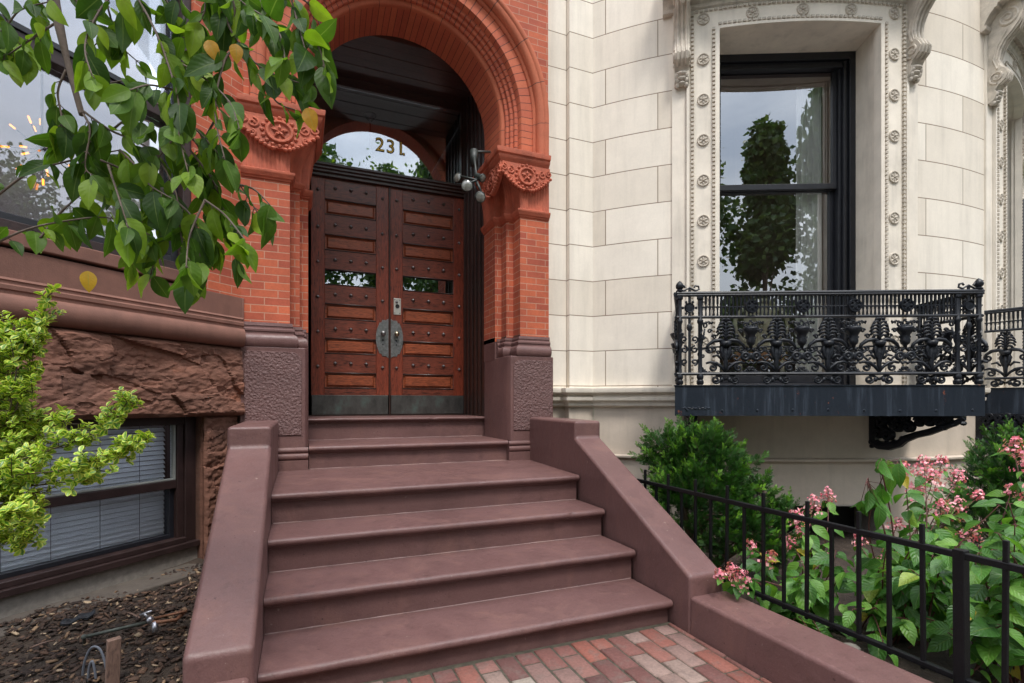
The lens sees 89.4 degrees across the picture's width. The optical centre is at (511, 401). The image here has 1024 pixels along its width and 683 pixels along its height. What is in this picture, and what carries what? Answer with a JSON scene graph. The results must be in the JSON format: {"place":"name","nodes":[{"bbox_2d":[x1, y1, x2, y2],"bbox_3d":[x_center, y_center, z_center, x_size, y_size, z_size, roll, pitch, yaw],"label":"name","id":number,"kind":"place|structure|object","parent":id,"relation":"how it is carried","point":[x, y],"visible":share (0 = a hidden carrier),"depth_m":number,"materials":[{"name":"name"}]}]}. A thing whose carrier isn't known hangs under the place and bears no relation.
{"place":"outdoors","nodes":[
{"label":"outdoors","id":0,"kind":"place"},
{"bbox_2d":[0,558,203,682],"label":"mulch bed","id":1,"kind":"object","parent":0,"point":[11,638],"visible":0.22,"depth_m":2.37,"materials":[{"name":"brown plant"}]},
{"bbox_2d":[30,639,54,648],"bbox_3d":[-2.075,1.069,2.287,0.017,0.017,0.085,0,0,38],"label":"twig","id":2,"kind":"object","parent":1,"relation":"on","point":[42,643],"visible":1,"depth_m":2.28,"materials":[{"name":"brown wood"}]},
{"bbox_2d":[59,609,95,625],"bbox_3d":[-2.160,1.071,2.572,0.077,0.052,0.134,0,0,45],"label":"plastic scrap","id":3,"kind":"object","parent":1,"relation":"on","point":[65,621],"visible":1,"depth_m":2.56,"materials":[{"name":"grey plastic"}]},
{"bbox_2d":[0,283,155,555],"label":"variegated shrub","id":4,"kind":"object","parent":1,"relation":"on","point":[22,511],"visible":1,"depth_m":1.72,"materials":[{"name":"green plant"}]},
{"bbox_2d":[86,660,97,682],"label":"wire hoop","id":5,"kind":"object","parent":1,"relation":"on","point":[94,668],"visible":1,"depth_m":2.02,"materials":[{"name":"grey metal"}]},
{"bbox_2d":[81,645,104,675],"bbox_3d":[-1.640,1.047,2.036,0.115,0.176,0.009,0,0,0],"label":"wire hoop","id":6,"kind":"object","parent":1,"relation":"on","point":[87,653],"visible":0.72,"depth_m":2.03,"materials":[{"name":"grey metal"}]},
{"bbox_2d":[105,636,120,682],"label":"wooden stake","id":7,"kind":"object","parent":1,"relation":"in","point":[113,660],"visible":1,"depth_m":2.00,"materials":[{"name":"brown wood"}]},
{"bbox_2d":[81,610,187,645],"bbox_3d":[-1.770,1.067,2.419,0.428,0.186,0.150,0,0,-22],"label":"pipe","id":8,"kind":"object","parent":1,"relation":"on","point":[152,621],"visible":0.98,"depth_m":2.42,"materials":[{"name":"grey metal"}]},
{"bbox_2d":[0,0,337,313],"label":"magnolia tree","id":9,"kind":"object","parent":1,"relation":"on","point":[99,171],"visible":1,"depth_m":1.39,"materials":[{"name":"green plant"}]},
{"bbox_2d":[175,584,190,592],"bbox_3d":[-1.888,1.069,2.970,0.016,0.020,0.102,0,0,11],"label":"twig","id":10,"kind":"object","parent":1,"relation":"on","point":[181,588],"visible":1,"depth_m":2.96,"materials":[{"name":"brown wood"}]},
{"bbox_2d":[150,79,158,238],"label":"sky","id":11,"kind":"structure","parent":0,"point":[152,144],"materials":[{"name":"white"}]},
{"bbox_2d":[364,622,771,682],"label":"brick path","id":12,"kind":"structure","parent":0,"point":[513,669],"depth_m":2.33,"materials":[{"name":"red brick"}]},
{"bbox_2d":[704,511,1020,682],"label":"garden soil","id":13,"kind":"structure","parent":0,"point":[943,659],"depth_m":3.07,"materials":[{"name":"brown soil"}]},
{"bbox_2d":[627,414,796,575],"bbox_3d":[1.332,0.668,3.607,1.080,1.166,1.107,0,0,-22],"label":"arborvitae shrub","id":14,"kind":"object","parent":13,"relation":"on","point":[673,447],"visible":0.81,"depth_m":3.52,"materials":[{"name":"green plant"}]},
{"bbox_2d":[740,465,825,582],"bbox_3d":[1.786,0.835,3.499,0.570,0.826,0.536,0,0,9],"label":"arborvitae shrub","id":15,"kind":"object","parent":13,"relation":"on","point":[786,504],"visible":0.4,"depth_m":3.55,"materials":[{"name":"green plant"}]},
{"bbox_2d":[548,0,1023,539],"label":"limestone house","id":16,"kind":"structure","parent":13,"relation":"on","point":[672,140],"depth_m":4.89,"materials":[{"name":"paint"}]},
{"bbox_2d":[720,298,789,371],"bbox_3d":[2.570,-0.595,5.538,0.576,0.940,0.510,0,0,2],"label":"armchair","id":17,"kind":"object","parent":16,"relation":"in","point":[764,327],"visible":0.31,"depth_m":5.31,"materials":[{"name":"beige paint"}]},
{"bbox_2d":[717,506,853,530],"bbox_3d":[2.579,1.149,5.029,1.439,0.470,0.040,0,0,2],"label":"basement window","id":18,"kind":"structure","parent":16,"relation":"in","point":[845,516],"depth_m":4.98,"materials":[{"name":"paint"}]},
{"bbox_2d":[720,51,855,384],"bbox_3d":[2.581,-1.744,5.073,1.426,3.226,0.200,0,0,2],"label":"sash window","id":19,"kind":"structure","parent":16,"relation":"in","point":[836,71],"depth_m":5.00,"materials":[{"name":"paint"}]},
{"bbox_2d":[795,87,821,371],"bbox_3d":[2.960,-1.681,5.157,0.250,3.070,0.063,0,0,3],"label":"curtain","id":20,"kind":"object","parent":16,"relation":"hanging from","point":[808,205],"visible":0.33,"depth_m":5.16,"materials":[{"name":"white fabric"}]},
{"bbox_2d":[670,278,988,449],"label":"iron balcony","id":21,"kind":"structure","parent":16,"relation":"attached to","point":[896,408],"depth_m":4.05,"materials":[{"name":"paint"}]},
{"bbox_2d":[975,307,1023,445],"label":"iron balcony","id":22,"kind":"structure","parent":16,"relation":"attached to","point":[1000,403],"depth_m":4.83,"materials":[{"name":"paint"}]},
{"bbox_2d":[713,486,863,641],"bbox_3d":[1.607,1.043,2.913,1.268,1.007,0.673,0,0,-44],"label":"hydrangea","id":23,"kind":"object","parent":13,"relation":"on","point":[818,589],"visible":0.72,"depth_m":2.83,"materials":[{"name":"green plant"}]},
{"bbox_2d":[691,591,932,682],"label":"wall","id":24,"kind":"structure","parent":13,"relation":"on","point":[770,646],"depth_m":2.22,"materials":[{"name":"brown stone"}]},
{"bbox_2d":[637,469,1023,682],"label":"iron fence","id":25,"kind":"object","parent":13,"relation":"on","point":[961,560],"visible":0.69,"depth_m":2.06,"materials":[{"name":"black metal"}]},
{"bbox_2d":[845,643,860,649],"bbox_3d":[1.700,1.239,2.600,0.104,0.044,0.085,0,0,-4],"label":"garden stone","id":26,"kind":"object","parent":13,"relation":"on","point":[854,646],"visible":0.36,"depth_m":2.59,"materials":[{"name":"grey stone"}]},
{"bbox_2d":[842,454,1009,669],"bbox_3d":[2.149,0.787,2.677,0.703,1.010,1.344,0,0,38],"label":"hydrangea","id":27,"kind":"object","parent":13,"relation":"on","point":[906,589],"visible":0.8,"depth_m":2.61,"materials":[{"name":"green plant"}]},
{"bbox_2d":[933,415,1023,547],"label":"arborvitae shrub","id":28,"kind":"object","parent":13,"relation":"on","point":[992,473],"visible":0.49,"depth_m":3.99,"materials":[{"name":"green plant"}]},
{"bbox_2d":[944,435,1023,682],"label":"hydrangea","id":29,"kind":"object","parent":13,"relation":"on","point":[985,621],"visible":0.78,"depth_m":2.15,"materials":[{"name":"green plant"}]},
{"bbox_2d":[1015,156,1023,475],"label":"neighbour house","id":30,"kind":"structure","parent":13,"relation":"on","point":[1023,258],"depth_m":7.92,"materials":[{"name":"stone"}]},
{"bbox_2d":[1022,199,1023,381],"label":"window","id":31,"kind":"structure","parent":30,"relation":"in","point":[1023,199],"depth_m":7.92,"materials":[{"name":"paint"}]},
{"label":"sidewalk","id":32,"kind":"structure","parent":0,"visible":0},
{"bbox_2d":[216,678,249,682],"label":"wall","id":33,"kind":"structure","parent":32,"relation":"on","point":[242,680],"depth_m":1.85,"materials":[{"name":"brown stone"}]},
{"label":"ground","id":34,"kind":"structure","parent":0,"visible":0},
{"bbox_2d":[0,0,552,637],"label":"brownstone house","id":35,"kind":"structure","parent":34,"relation":"on","point":[408,276],"depth_m":4.64,"materials":[{"name":"red brick"}]},
{"bbox_2d":[0,0,68,184],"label":"chandelier","id":36,"kind":"object","parent":35,"relation":"hanging from","point":[41,150],"visible":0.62,"depth_m":2.84,"materials":[{"name":"brass metal"},{"name":"glowing light bulbs"}]},
{"bbox_2d":[0,425,164,571],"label":"window blind","id":37,"kind":"object","parent":35,"relation":"attached to","point":[99,535],"depth_m":3.20,"materials":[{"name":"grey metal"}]},
{"bbox_2d":[0,0,190,269],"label":"bay window","id":38,"kind":"structure","parent":35,"relation":"in","point":[21,207],"depth_m":3.23,"materials":[{"name":"glass"}]},
{"bbox_2d":[0,417,199,598],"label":"basement window","id":39,"kind":"structure","parent":35,"relation":"in","point":[178,484],"depth_m":3.33,"materials":[{"name":"paint"}]},
{"bbox_2d":[311,176,388,414],"bbox_3d":[-1.700,-1.099,5.457,0.788,2.462,0.112,0,0,-22],"label":"door","id":40,"kind":"structure","parent":35,"relation":"in","point":[350,220],"depth_m":5.46,"materials":[{"name":"brown wood"}]},
{"bbox_2d":[363,111,376,169],"bbox_3d":[-1.647,-3.020,6.003,0.160,0.630,0.156,0,0,-22],"label":"pendant lamp","id":41,"kind":"object","parent":35,"relation":"hanging from","point":[369,161],"visible":0.88,"depth_m":5.97,"materials":[{"name":"glass"}]},
{"bbox_2d":[337,86,455,155],"bbox_3d":[-1.333,-2.884,5.633,1.598,0.862,0.011,0,0,-22],"label":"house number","id":42,"kind":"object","parent":35,"relation":"in","point":[378,138],"depth_m":5.63,"materials":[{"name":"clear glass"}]},
{"bbox_2d":[390,188,463,413],"bbox_3d":[-0.931,-1.099,5.772,0.840,2.462,0.112,0,0,-22],"label":"door","id":43,"kind":"structure","parent":35,"relation":"in","point":[427,230],"depth_m":5.77,"materials":[{"name":"brown wood"}]},
{"bbox_2d":[183,415,720,682],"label":"stoop","id":44,"kind":"object","parent":35,"relation":"attached to","point":[362,549],"visible":1,"depth_m":2.84,"materials":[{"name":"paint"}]},
{"bbox_2d":[453,148,490,202],"bbox_3d":[-0.364,-2.035,4.635,0.342,0.599,0.346,0,0,-1],"label":"entrance light","id":45,"kind":"object","parent":35,"relation":"attached to","point":[479,195],"visible":1,"depth_m":4.62,"materials":[{"name":"grey metal"}]}
]}

